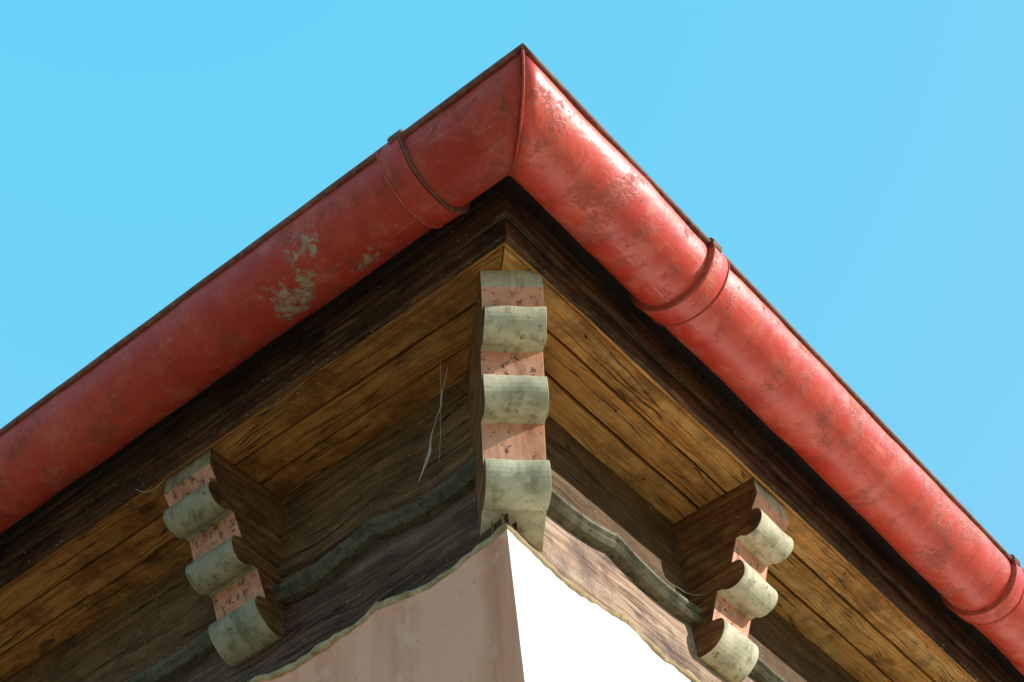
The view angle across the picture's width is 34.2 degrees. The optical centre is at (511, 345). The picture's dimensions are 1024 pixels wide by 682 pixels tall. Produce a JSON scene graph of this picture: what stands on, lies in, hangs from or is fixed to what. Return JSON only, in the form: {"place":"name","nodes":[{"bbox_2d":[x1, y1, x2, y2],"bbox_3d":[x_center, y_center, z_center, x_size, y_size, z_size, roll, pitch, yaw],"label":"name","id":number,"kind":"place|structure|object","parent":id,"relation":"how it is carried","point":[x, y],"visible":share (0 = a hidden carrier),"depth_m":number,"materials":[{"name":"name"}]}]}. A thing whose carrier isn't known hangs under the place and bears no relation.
{"place":"outdoors","nodes":[
{"label":"outdoors","id":0,"kind":"place"},
{"bbox_2d":[0,0,1023,568],"label":"sky","id":1,"kind":"structure","parent":0,"point":[860,163],"materials":[{"name":"blue"}]},
{"bbox_2d":[544,371,866,618],"bbox_3d":[-0.221,2.620,5.237,4.998,0.006,5.598,-33,-53,21],"label":"soffit backing","id":2,"kind":"object","parent":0,"point":[620,438],"visible":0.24,"depth_m":3.10,"materials":[{"name":"brown wood"}]},
{"label":"ground","id":3,"kind":"structure","parent":0,"visible":0},
{"bbox_2d":[260,529,691,681],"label":"plaster walls","id":4,"kind":"structure","parent":3,"relation":"on","point":[506,605],"depth_m":2.62,"materials":[{"name":"white paint"}]},
{"bbox_2d":[163,448,283,666],"bbox_3d":[-0.504,0.390,2.959,0.117,0.345,0.230,-33,-53,21],"label":"carved wooden corbel","id":5,"kind":"object","parent":4,"relation":"on","point":[222,515],"visible":0.94,"depth_m":2.94,"materials":[{"name":"green paint"}]},
{"bbox_2d":[168,487,756,681],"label":"frieze board","id":6,"kind":"object","parent":4,"relation":"on","point":[425,552],"visible":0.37,"depth_m":2.83,"materials":[{"name":"brown wood"}]},
{"bbox_2d":[3,378,858,681],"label":"wall board","id":7,"kind":"object","parent":6,"relation":"on","point":[325,512],"depth_m":3.05,"materials":[{"name":"brown wood"}]},
{"bbox_2d":[0,246,971,681],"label":"soffit boards","id":8,"kind":"object","parent":7,"relation":"on","point":[388,376],"visible":0.69,"depth_m":3.10,"materials":[{"name":"brown wood"}]},
{"bbox_2d":[52,336,892,653],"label":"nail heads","id":9,"kind":"object","parent":8,"relation":"attached to","point":[616,410],"visible":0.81,"depth_m":3.04,"materials":[{"name":"black metal"}]},
{"bbox_2d":[0,218,994,681],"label":"fascia board","id":10,"kind":"object","parent":8,"relation":"attached to","point":[362,330],"visible":0.6,"depth_m":2.99,"materials":[{"name":"brown wood"}]},
{"bbox_2d":[0,242,975,681],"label":"soffit lip moulding","id":11,"kind":"object","parent":10,"relation":"attached to","point":[664,392],"visible":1,"depth_m":3.02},
{"bbox_2d":[0,188,1016,681],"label":"fascia cover strip","id":12,"kind":"object","parent":10,"relation":"attached to","point":[458,234],"visible":0.98,"depth_m":3.02,"materials":[{"name":"brown wood"}]},
{"bbox_2d":[0,43,1023,675],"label":"rain gutter","id":13,"kind":"object","parent":10,"relation":"on","point":[550,145],"visible":1,"depth_m":2.87,"materials":[{"name":"red paint"}]},
{"bbox_2d":[0,175,1023,681],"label":"roof underlay","id":14,"kind":"object","parent":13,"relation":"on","point":[622,293],"depth_m":3.10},
{"bbox_2d":[126,456,786,681],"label":"scalloped trim","id":15,"kind":"structure","parent":6,"relation":"attached to","point":[450,491],"depth_m":2.88,"materials":[{"name":"green paint"}]},
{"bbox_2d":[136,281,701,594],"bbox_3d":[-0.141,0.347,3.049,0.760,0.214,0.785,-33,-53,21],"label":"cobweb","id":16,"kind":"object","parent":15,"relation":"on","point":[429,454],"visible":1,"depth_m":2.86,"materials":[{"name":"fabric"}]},
{"bbox_2d":[248,523,701,681],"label":"ragged plaster edge","id":17,"kind":"object","parent":4,"relation":"on","point":[321,647],"visible":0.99,"depth_m":2.74,"materials":[{"name":"beige paint"}]},
{"bbox_2d":[466,270,551,551],"bbox_3d":[-0.002,0.105,2.747,0.108,0.371,0.292,1,-49,-8],"label":"carved wooden corbel","id":18,"kind":"object","parent":4,"relation":"on","point":[507,388],"visible":0.99,"depth_m":2.71,"materials":[{"name":"green paint"}]},
{"bbox_2d":[674,478,793,681],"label":"carved wooden corbel","id":19,"kind":"object","parent":4,"relation":"on","point":[735,543],"visible":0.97,"depth_m":3.12,"materials":[{"name":"green paint"}]}
]}

